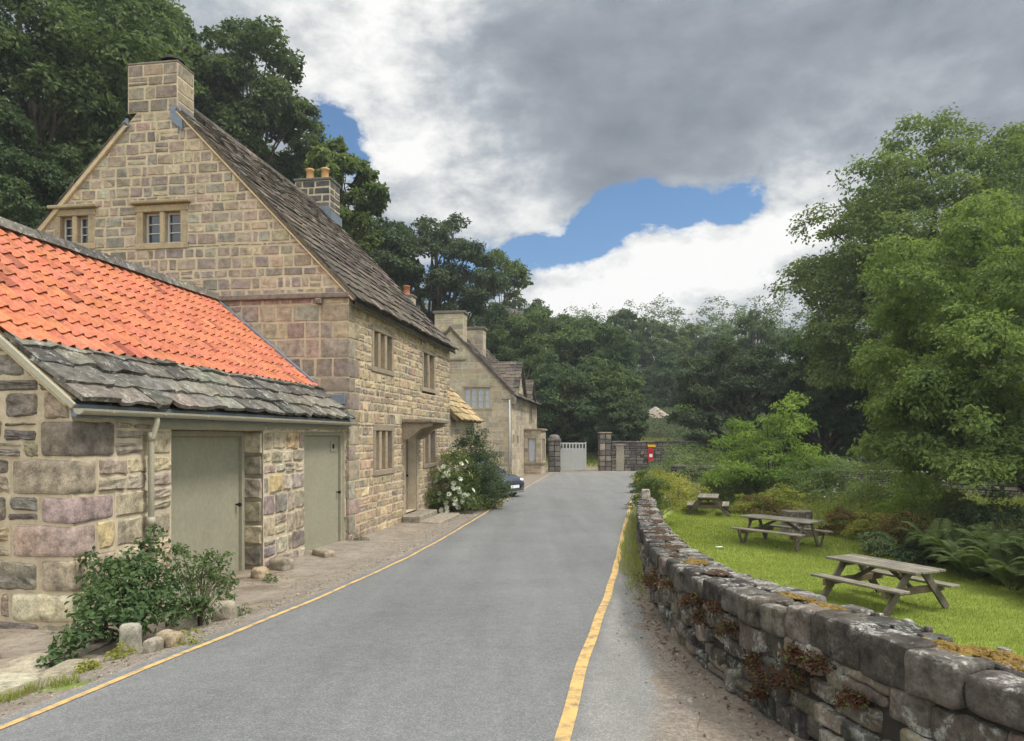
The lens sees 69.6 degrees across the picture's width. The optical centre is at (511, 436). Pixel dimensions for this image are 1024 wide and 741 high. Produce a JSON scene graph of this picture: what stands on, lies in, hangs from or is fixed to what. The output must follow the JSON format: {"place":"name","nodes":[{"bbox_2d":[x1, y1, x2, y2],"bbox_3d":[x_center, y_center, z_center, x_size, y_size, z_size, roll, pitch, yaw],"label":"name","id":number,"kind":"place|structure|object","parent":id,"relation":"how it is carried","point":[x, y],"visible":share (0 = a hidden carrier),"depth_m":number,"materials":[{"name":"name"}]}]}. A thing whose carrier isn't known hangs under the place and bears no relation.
{"place":"outdoors","nodes":[
{"label":"outdoors","id":0,"kind":"place"},
{"bbox_2d":[0,637,115,691],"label":"paving","id":1,"kind":"structure","parent":0,"point":[22,669],"depth_m":6.08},
{"bbox_2d":[0,472,699,740],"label":"road","id":2,"kind":"structure","parent":0,"point":[477,629],"depth_m":5.73,"materials":[{"name":"asphalt"}]},
{"bbox_2d":[0,472,551,728],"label":"yellow line","id":3,"kind":"object","parent":2,"relation":"on","point":[109,682],"visible":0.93,"depth_m":5.99,"materials":[{"name":"paint"}]},
{"bbox_2d":[554,493,639,740],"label":"yellow line","id":4,"kind":"object","parent":2,"relation":"on","point":[567,722],"visible":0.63,"depth_m":5.57,"materials":[{"name":"paint"}]},
{"bbox_2d":[0,373,1023,740],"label":"ground","id":5,"kind":"structure","parent":0,"point":[302,573],"depth_m":10.56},
{"bbox_2d":[0,95,85,228],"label":"yew tree","id":6,"kind":"object","parent":5,"relation":"on","point":[29,177],"visible":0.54,"depth_m":28.11,"materials":[{"name":"green plant"}]},
{"bbox_2d":[73,657,102,672],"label":"weed plant","id":7,"kind":"object","parent":5,"relation":"on","point":[94,664],"visible":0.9,"depth_m":5.77,"materials":[{"name":"green plant"}]},
{"bbox_2d":[0,0,208,222],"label":"broadleaf tree","id":8,"kind":"object","parent":5,"relation":"on","point":[62,79],"visible":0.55,"depth_m":31.27,"materials":[{"name":"green plant"}]},
{"bbox_2d":[34,524,194,668],"bbox_3d":[-3.758,1.473,7.221,1.188,1.009,2.052,0,0,-20],"label":"shrub","id":9,"kind":"object","parent":5,"relation":"on","point":[136,599],"visible":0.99,"depth_m":6.92,"materials":[{"name":"green plant"}]},
{"bbox_2d":[103,641,137,661],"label":"weed plant","id":10,"kind":"object","parent":5,"relation":"on","point":[117,654],"visible":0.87,"depth_m":6.16,"materials":[{"name":"green plant"}]},
{"bbox_2d":[33,0,209,129],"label":"broadleaf tree","id":11,"kind":"object","parent":5,"relation":"on","point":[187,28],"visible":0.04,"depth_m":42.56,"materials":[{"name":"green plant"}]},
{"bbox_2d":[119,622,141,652],"bbox_3d":[-3.349,1.788,6.459,0.181,0.307,0.133,0,0,0],"label":"rock","id":12,"kind":"object","parent":5,"relation":"on","point":[130,634],"visible":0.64,"depth_m":6.41,"materials":[{"name":"stone"}]},
{"bbox_2d":[143,636,163,653],"bbox_3d":[-3.018,1.778,6.201,0.128,0.170,0.173,0,0,15],"label":"rock","id":13,"kind":"object","parent":5,"relation":"on","point":[152,644],"visible":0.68,"depth_m":6.14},
{"bbox_2d":[156,629,184,647],"bbox_3d":[-2.940,1.766,6.341,0.246,0.198,0.172,0,0,32],"label":"rock","id":14,"kind":"object","parent":5,"relation":"on","point":[169,636],"visible":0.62,"depth_m":6.27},
{"bbox_2d":[0,217,357,630],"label":"stone outbuilding","id":15,"kind":"structure","parent":5,"relation":"on","point":[121,380],"depth_m":9.69,"materials":[{"name":"beige stone"}]},
{"bbox_2d":[171,437,241,591],"bbox_3d":[-4.439,1.067,10.492,0.151,2.126,2.201,0,0,9],"label":"door","id":16,"kind":"structure","parent":15,"relation":"in","point":[205,504],"depth_m":10.66,"materials":[{"name":"green paint"}]},
{"bbox_2d":[304,436,340,552],"bbox_3d":[-3.632,1.054,14.075,0.151,2.131,1.730,0,0,9],"label":"door","id":17,"kind":"structure","parent":15,"relation":"in","point":[321,492],"depth_m":14.06,"materials":[{"name":"green paint"}]},
{"bbox_2d":[169,613,197,630],"bbox_3d":[-3.371,1.921,7.603,0.311,0.232,0.217,0,0,-41],"label":"rock","id":18,"kind":"object","parent":5,"relation":"on","point":[187,623],"visible":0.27,"depth_m":7.50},
{"bbox_2d":[162,541,243,625],"bbox_3d":[-3.323,1.553,7.976,0.763,0.866,1.446,0,0,0],"label":"spray shrub","id":19,"kind":"object","parent":5,"relation":"on","point":[196,604],"visible":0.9,"depth_m":7.82,"materials":[{"name":"green plant"}]},
{"bbox_2d":[205,600,237,621],"bbox_3d":[-3.100,1.875,7.818,0.357,0.274,0.215,0,0,-13],"label":"rock","id":20,"kind":"object","parent":5,"relation":"on","point":[229,610],"visible":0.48,"depth_m":7.74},
{"bbox_2d":[35,56,459,540],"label":"stone house","id":21,"kind":"structure","parent":5,"relation":"on","point":[170,180],"depth_m":15.80,"materials":[{"name":"stone"}]},
{"bbox_2d":[47,203,97,248],"bbox_3d":[-9.531,-4.548,16.095,1.169,0.961,0.350,0,0,9],"label":"window","id":22,"kind":"structure","parent":21,"relation":"in","point":[75,224],"depth_m":16.04,"materials":[{"name":"stone"}]},
{"bbox_2d":[129,198,190,249],"bbox_3d":[-7.474,-4.519,15.783,1.374,1.029,0.350,0,0,9],"label":"window","id":23,"kind":"structure","parent":21,"relation":"in","point":[164,225],"depth_m":15.76,"materials":[{"name":"stone"}]},
{"bbox_2d":[371,324,394,376],"bbox_3d":[-3.126,-1.996,17.256,0.274,1.060,1.620,0,0,9],"label":"window","id":24,"kind":"structure","parent":21,"relation":"in","point":[382,339],"depth_m":17.42,"materials":[{"name":"stone"}]},
{"bbox_2d":[373,424,394,475],"bbox_3d":[-3.116,0.310,17.325,0.274,1.177,1.545,0,0,9],"label":"window","id":25,"kind":"structure","parent":21,"relation":"in","point":[383,435],"depth_m":17.46,"materials":[{"name":"stone"}]},
{"bbox_2d":[422,347,435,393],"bbox_3d":[-2.513,-1.885,21.294,0.274,1.218,1.469,0,0,9],"label":"window","id":26,"kind":"structure","parent":21,"relation":"in","point":[428,359],"depth_m":21.23,"materials":[{"name":"stone"}]},
{"bbox_2d":[423,429,436,468],"bbox_3d":[-2.496,0.302,21.405,0.274,1.201,1.528,0,0,9],"label":"window","id":27,"kind":"structure","parent":21,"relation":"in","point":[430,442],"depth_m":21.58,"materials":[{"name":"stone"}]},
{"bbox_2d":[180,14,332,184],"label":"broadleaf tree","id":28,"kind":"object","parent":5,"relation":"on","point":[228,108],"visible":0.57,"depth_m":43.91,"materials":[{"name":"green plant"}]},
{"bbox_2d":[268,556,293,570],"bbox_3d":[-3.662,2.042,11.699,0.358,0.257,0.291,0,0,22],"label":"rock","id":29,"kind":"object","parent":5,"relation":"on","point":[280,563],"visible":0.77,"depth_m":11.59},
{"bbox_2d":[0,505,650,703],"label":"verge grass","id":30,"kind":"structure","parent":5,"relation":"on","point":[627,565],"depth_m":10.24,"materials":[{"name":"plant"}]},
{"bbox_2d":[304,134,390,254],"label":"broadleaf tree","id":31,"kind":"object","parent":5,"relation":"on","point":[367,196],"visible":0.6,"depth_m":42.04,"materials":[{"name":"green plant"}]},
{"bbox_2d":[347,216,424,290],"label":"broadleaf tree","id":32,"kind":"object","parent":5,"relation":"on","point":[399,241],"visible":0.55,"depth_m":54.37,"materials":[{"name":"green plant"}]},
{"bbox_2d":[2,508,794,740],"bbox_3d":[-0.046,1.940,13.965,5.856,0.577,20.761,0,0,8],"label":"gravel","id":33,"kind":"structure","parent":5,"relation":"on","point":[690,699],"depth_m":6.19,"materials":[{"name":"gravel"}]},
{"bbox_2d":[9,518,789,736],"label":"leaf litter","id":34,"kind":"object","parent":5,"relation":"on","point":[728,705],"visible":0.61,"depth_m":6.44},
{"bbox_2d":[373,212,511,326],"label":"yew tree","id":35,"kind":"object","parent":5,"relation":"on","point":[443,280],"visible":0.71,"depth_m":57.33,"materials":[{"name":"green plant"}]},
{"bbox_2d":[414,445,490,512],"bbox_3d":[-1.868,1.295,21.581,2.238,2.087,2.154,0,0,-29],"label":"rose bush","id":36,"kind":"object","parent":5,"relation":"on","point":[444,498],"visible":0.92,"depth_m":21.25,"materials":[{"name":"green plant"}]},
{"bbox_2d":[450,388,483,477],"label":"lean to store","id":37,"kind":"structure","parent":5,"relation":"on","point":[462,413],"depth_m":25.43,"materials":[{"name":"stone"}]},
{"bbox_2d":[442,421,515,509],"bbox_3d":[-1.074,0.907,22.607,2.410,2.865,2.660,0,0,0],"label":"bush","id":38,"kind":"object","parent":5,"relation":"on","point":[490,484],"visible":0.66,"depth_m":22.28,"materials":[{"name":"green plant"}]},
{"bbox_2d":[433,310,546,475],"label":"ashlar house","id":39,"kind":"structure","parent":5,"relation":"on","point":[492,391],"depth_m":40.47,"materials":[{"name":"stone"}]},
{"bbox_2d":[462,385,492,409],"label":"window","id":40,"kind":"structure","parent":39,"relation":"in","point":[479,397],"depth_m":40.36,"materials":[{"name":"glass"}]},
{"bbox_2d":[467,302,533,372],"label":"broadleaf tree","id":41,"kind":"object","parent":5,"relation":"on","point":[497,316],"visible":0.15,"depth_m":67.20,"materials":[{"name":"green plant"}]},
{"bbox_2d":[477,459,524,494],"bbox_3d":[-1.500,1.510,28.285,4.050,1.500,2.153,0,0,37],"label":"parked car","id":42,"kind":"object","parent":5,"relation":"on","point":[517,483],"visible":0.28,"depth_m":27.36,"materials":[{"name":"paint"}]},
{"bbox_2d":[470,248,533,328],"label":"broadleaf tree","id":43,"kind":"object","parent":5,"relation":"on","point":[519,272],"visible":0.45,"depth_m":71.28,"materials":[{"name":"green plant"}]},
{"bbox_2d":[488,297,552,329],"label":"broadleaf tree","id":44,"kind":"object","parent":5,"relation":"on","point":[518,304],"visible":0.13,"depth_m":96.24,"materials":[{"name":"green plant"}]},
{"bbox_2d":[493,345,569,433],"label":"broadleaf tree","id":45,"kind":"object","parent":5,"relation":"on","point":[508,352],"visible":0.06,"depth_m":59.23,"materials":[{"name":"green plant"}]},
{"bbox_2d":[486,304,596,379],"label":"broadleaf tree","id":46,"kind":"object","parent":5,"relation":"on","point":[560,340],"visible":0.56,"depth_m":65.11,"materials":[{"name":"green plant"}]},
{"bbox_2d":[547,434,560,471],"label":"gate pier","id":47,"kind":"structure","parent":5,"relation":"on","point":[554,446],"depth_m":47.88,"materials":[{"name":"stone"}]},
{"bbox_2d":[560,441,585,471],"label":"field gate","id":48,"kind":"structure","parent":47,"relation":"attached to","point":[564,458],"depth_m":48.25,"materials":[{"name":"white paint"}]},
{"bbox_2d":[530,351,607,451],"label":"broadleaf tree","id":49,"kind":"object","parent":5,"relation":"on","point":[549,383],"visible":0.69,"depth_m":54.76,"materials":[{"name":"green plant"}]},
{"bbox_2d":[540,317,641,388],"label":"broadleaf tree","id":50,"kind":"object","parent":5,"relation":"on","point":[621,353],"visible":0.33,"depth_m":67.23,"materials":[{"name":"green plant"}]},
{"bbox_2d":[562,356,645,448],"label":"broadleaf tree","id":51,"kind":"object","parent":5,"relation":"on","point":[617,379],"visible":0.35,"depth_m":55.48,"materials":[{"name":"green plant"}]},
{"bbox_2d":[546,437,676,466],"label":"bank grass","id":52,"kind":"structure","parent":5,"relation":"on","point":[596,458],"depth_m":55.78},
{"bbox_2d":[594,389,650,441],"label":"broadleaf tree","id":53,"kind":"object","parent":5,"relation":"on","point":[625,417],"visible":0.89,"depth_m":52.80,"materials":[{"name":"green plant"}]},
{"bbox_2d":[603,307,648,351],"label":"broadleaf tree","id":54,"kind":"object","parent":5,"relation":"on","point":[622,317],"visible":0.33,"depth_m":110.50,"materials":[{"name":"green plant"}]},
{"bbox_2d":[624,475,671,508],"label":"bush","id":55,"kind":"object","parent":5,"relation":"on","point":[648,482],"visible":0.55,"depth_m":22.33,"materials":[{"name":"green plant"}]},
{"bbox_2d":[622,318,696,388],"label":"broadleaf tree","id":56,"kind":"object","parent":5,"relation":"on","point":[658,331],"visible":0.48,"depth_m":105.75,"materials":[{"name":"green plant"}]},
{"bbox_2d":[625,348,700,405],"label":"broadleaf tree","id":57,"kind":"object","parent":5,"relation":"on","point":[662,375],"visible":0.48,"depth_m":90.14,"materials":[{"name":"green plant"}]},
{"bbox_2d":[651,473,686,515],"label":"bush","id":58,"kind":"object","parent":5,"relation":"on","point":[668,494],"visible":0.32,"depth_m":24.89,"materials":[{"name":"green plant"}]},
{"bbox_2d":[644,447,721,482],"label":"bush","id":59,"kind":"object","parent":5,"relation":"on","point":[687,461],"visible":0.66,"depth_m":36.48,"materials":[{"name":"green plant"}]},
{"bbox_2d":[652,471,714,511],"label":"bush","id":60,"kind":"object","parent":5,"relation":"on","point":[684,490],"visible":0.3,"depth_m":29.67,"materials":[{"name":"green plant"}]},
{"bbox_2d":[649,441,726,472],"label":"bush","id":61,"kind":"object","parent":5,"relation":"on","point":[693,449],"visible":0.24,"depth_m":40.21,"materials":[{"name":"green plant"}]},
{"bbox_2d":[667,323,734,385],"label":"broadleaf tree","id":62,"kind":"object","parent":5,"relation":"on","point":[696,331],"visible":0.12,"depth_m":109.18,"materials":[{"name":"green plant"}]},
{"bbox_2d":[685,493,730,516],"bbox_3d":[7.550,2.657,28.300,1.692,0.792,1.859,0,0,17],"label":"picnic table","id":63,"kind":"object","parent":5,"relation":"on","point":[717,503],"visible":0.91,"depth_m":27.75,"materials":[{"name":"grey wood"}]},
{"bbox_2d":[419,285,1016,363],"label":"distant wood","id":64,"kind":"object","parent":5,"relation":"on","point":[738,315],"visible":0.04,"depth_m":124.81,"materials":[{"name":"green plant"}]},
{"bbox_2d":[686,333,749,393],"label":"broadleaf tree","id":65,"kind":"object","parent":5,"relation":"on","point":[698,348],"visible":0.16,"depth_m":96.01,"materials":[{"name":"green plant"}]},
{"bbox_2d":[683,447,760,498],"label":"bush","id":66,"kind":"object","parent":5,"relation":"on","point":[709,455],"visible":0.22,"depth_m":34.72,"materials":[{"name":"green plant"}]},
{"bbox_2d":[597,432,851,470],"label":"stone end wall","id":67,"kind":"structure","parent":5,"relation":"on","point":[622,455],"depth_m":49.05,"materials":[{"name":"stone"}]},
{"bbox_2d":[665,337,809,458],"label":"broadleaf tree","id":68,"kind":"object","parent":5,"relation":"on","point":[717,406],"visible":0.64,"depth_m":48.55,"materials":[{"name":"green plant"}]},
{"bbox_2d":[710,461,775,502],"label":"bush","id":69,"kind":"object","parent":5,"relation":"on","point":[760,484],"visible":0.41,"depth_m":31.65,"materials":[{"name":"green plant"}]},
{"bbox_2d":[732,309,787,393],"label":"broadleaf tree","id":70,"kind":"object","parent":5,"relation":"on","point":[764,329],"visible":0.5,"depth_m":83.11,"materials":[{"name":"green plant"}]},
{"bbox_2d":[571,389,956,469],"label":"undergrowth","id":71,"kind":"object","parent":5,"relation":"on","point":[681,432],"visible":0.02,"depth_m":64.35,"materials":[{"name":"green plant"}]},
{"bbox_2d":[741,493,793,515],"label":"border plant","id":72,"kind":"object","parent":5,"relation":"on","point":[769,510],"visible":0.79,"depth_m":26.92,"materials":[{"name":"green plant"}]},
{"bbox_2d":[695,390,840,492],"bbox_3d":[11.483,0.443,32.571,6.502,4.964,6.685,0,0,0],"label":"shrub","id":73,"kind":"object","parent":5,"relation":"on","point":[743,468],"visible":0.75,"depth_m":31.82,"materials":[{"name":"green plant"}]},
{"bbox_2d":[742,482,811,513],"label":"bush","id":74,"kind":"object","parent":5,"relation":"on","point":[769,493],"visible":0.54,"depth_m":27.67,"materials":[{"name":"green plant"}]},
{"bbox_2d":[731,514,832,551],"bbox_3d":[7.351,2.613,20.149,1.560,0.780,2.160,0,0,-36],"label":"picnic table","id":75,"kind":"object","parent":5,"relation":"on","point":[764,528],"visible":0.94,"depth_m":19.87,"materials":[{"name":"grey wood"}]},
{"bbox_2d":[779,510,812,533],"bbox_3d":[8.793,2.655,22.703,1.046,0.736,1.112,0,0,40],"label":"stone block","id":76,"kind":"object","parent":5,"relation":"on","point":[806,514],"visible":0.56,"depth_m":22.38,"materials":[{"name":"wood"}]},
{"bbox_2d":[765,457,842,506],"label":"bush","id":77,"kind":"object","parent":5,"relation":"on","point":[812,477],"visible":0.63,"depth_m":28.57,"materials":[{"name":"green plant"}]},
{"bbox_2d":[757,332,881,462],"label":"broadleaf tree","id":78,"kind":"object","parent":5,"relation":"on","point":[826,406],"visible":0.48,"depth_m":45.55,"materials":[{"name":"green plant"}]},
{"bbox_2d":[635,489,1023,740],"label":"lane wall","id":79,"kind":"structure","parent":5,"relation":"on","point":[911,679],"depth_m":3.86,"materials":[{"name":"stone"}]},
{"bbox_2d":[709,617,740,637],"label":"wall herb","id":80,"kind":"object","parent":79,"relation":"attached to","point":[726,628],"depth_m":4.85,"materials":[{"name":"brown plant"}]},
{"bbox_2d":[740,649,762,673],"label":"wall herb","id":81,"kind":"object","parent":79,"relation":"attached to","point":[755,659],"depth_m":4.50,"materials":[{"name":"brown plant"}]},
{"bbox_2d":[743,656,788,696],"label":"wall herb","id":82,"kind":"object","parent":79,"relation":"attached to","point":[763,679],"depth_m":4.31,"materials":[{"name":"brown plant"}]},
{"bbox_2d":[777,641,802,664],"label":"wall herb","id":83,"kind":"object","parent":79,"relation":"attached to","point":[791,650],"depth_m":4.07,"materials":[{"name":"brown plant"}]},
{"bbox_2d":[769,664,815,696],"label":"wall herb","id":84,"kind":"object","parent":79,"relation":"attached to","point":[782,680],"depth_m":4.04,"materials":[{"name":"brown plant"}]},
{"bbox_2d":[794,648,836,675],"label":"wall herb","id":85,"kind":"object","parent":79,"relation":"attached to","point":[817,661],"depth_m":3.86,"materials":[{"name":"brown plant"}]},
{"bbox_2d":[831,684,873,710],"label":"wall herb","id":86,"kind":"object","parent":79,"relation":"attached to","point":[850,699],"depth_m":3.57,"materials":[{"name":"brown plant"}]},
{"bbox_2d":[801,452,870,500],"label":"bush","id":87,"kind":"object","parent":5,"relation":"on","point":[845,466],"visible":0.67,"depth_m":28.29,"materials":[{"name":"green plant"}]},
{"bbox_2d":[818,506,870,536],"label":"border plant","id":88,"kind":"object","parent":5,"relation":"on","point":[839,514],"visible":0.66,"depth_m":21.91,"materials":[{"name":"green plant"}]},
{"bbox_2d":[671,465,1023,502],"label":"meadow wall","id":89,"kind":"structure","parent":5,"relation":"on","point":[1019,492],"depth_m":29.71,"materials":[{"name":"plant"}]},
{"bbox_2d":[680,457,1023,584],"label":"tall weeds","id":90,"kind":"object","parent":5,"relation":"on","point":[825,507],"visible":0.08,"depth_m":24.93,"materials":[{"name":"plant"}]},
{"bbox_2d":[840,509,898,539],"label":"border plant","id":91,"kind":"object","parent":5,"relation":"on","point":[854,527],"visible":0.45,"depth_m":20.84,"materials":[{"name":"green plant"}]},
{"bbox_2d":[855,528,903,556],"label":"border plant","id":92,"kind":"object","parent":5,"relation":"on","point":[884,541],"visible":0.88,"depth_m":18.46,"materials":[{"name":"green plant"}]},
{"bbox_2d":[829,458,930,511],"bbox_3d":[12.930,1.854,25.968,3.248,2.192,3.232,0,0,0],"label":"bush","id":93,"kind":"object","parent":5,"relation":"on","point":[872,488],"visible":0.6,"depth_m":25.86,"materials":[{"name":"green plant"}]},
{"bbox_2d":[810,554,959,615],"bbox_3d":[6.620,2.646,13.150,1.692,0.792,1.859,0,0,-25],"label":"picnic table","id":94,"kind":"object","parent":5,"relation":"on","point":[871,574],"visible":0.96,"depth_m":12.84,"materials":[{"name":"grey wood"}]},
{"bbox_2d":[761,102,1023,471],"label":"broadleaf tree","id":95,"kind":"object","parent":5,"relation":"on","point":[902,199],"visible":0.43,"depth_m":37.05,"materials":[{"name":"green plant"}]},
{"bbox_2d":[859,507,932,549],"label":"border plant","id":96,"kind":"object","parent":5,"relation":"on","point":[891,524],"visible":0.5,"depth_m":18.82,"materials":[{"name":"green plant"}]},
{"bbox_2d":[868,469,953,518],"bbox_3d":[12.749,1.893,23.005,2.788,1.867,2.529,0,0,0],"label":"bush","id":97,"kind":"object","parent":5,"relation":"on","point":[925,483],"visible":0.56,"depth_m":22.90,"materials":[{"name":"green plant"}]},
{"bbox_2d":[887,538,944,565],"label":"border plant","id":98,"kind":"object","parent":5,"relation":"on","point":[915,552],"visible":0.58,"depth_m":17.30,"materials":[{"name":"green plant"}]},
{"bbox_2d":[841,186,1023,496],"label":"broadleaf tree","id":99,"kind":"object","parent":5,"relation":"on","point":[935,405],"visible":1,"depth_m":19.27,"materials":[{"name":"green plant"}]},
{"bbox_2d":[891,518,989,563],"bbox_3d":[9.956,2.483,17.118,1.872,1.013,1.778,0,0,-17],"label":"fern","id":100,"kind":"object","parent":5,"relation":"on","point":[936,531],"visible":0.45,"depth_m":17.28,"materials":[{"name":"green plant"}]},
{"bbox_2d":[919,532,990,573],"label":"fern","id":101,"kind":"object","parent":5,"relation":"on","point":[981,544],"visible":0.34,"depth_m":16.03,"materials":[{"name":"green plant"}]},
{"bbox_2d":[920,489,994,526],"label":"bush","id":102,"kind":"object","parent":5,"relation":"on","point":[950,503],"visible":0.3,"depth_m":20.90,"materials":[{"name":"green plant"}]},
{"bbox_2d":[926,540,1018,580],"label":"fern","id":103,"kind":"object","parent":5,"relation":"on","point":[959,563],"visible":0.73,"depth_m":15.14,"materials":[{"name":"green plant"}]},
{"bbox_2d":[951,529,1021,559],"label":"fern","id":104,"kind":"object","parent":5,"relation":"on","point":[993,536],"visible":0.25,"depth_m":16.06,"materials":[{"name":"green plant"}]},
{"bbox_2d":[951,486,1023,536],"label":"bush","id":105,"kind":"object","parent":5,"relation":"on","point":[990,512],"visible":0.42,"depth_m":18.88,"materials":[{"name":"green plant"}]},
{"bbox_2d":[957,541,1023,590],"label":"fern","id":106,"kind":"object","parent":5,"relation":"on","point":[1005,572],"visible":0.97,"depth_m":14.35,"materials":[{"name":"green plant"}]},
{"bbox_2d":[961,525,1023,547],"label":"fern","id":107,"kind":"object","parent":5,"relation":"on","point":[978,531],"visible":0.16,"depth_m":16.70,"materials":[{"name":"green plant"}]},
{"bbox_2d":[0,0,1023,372],"label":"sky","id":108,"kind":"structure","parent":0,"point":[621,151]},
{"bbox_2d":[664,498,1023,655],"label":"grass","id":109,"kind":"structure","parent":0,"point":[713,515],"depth_m":16.14,"materials":[{"name":"plant"}]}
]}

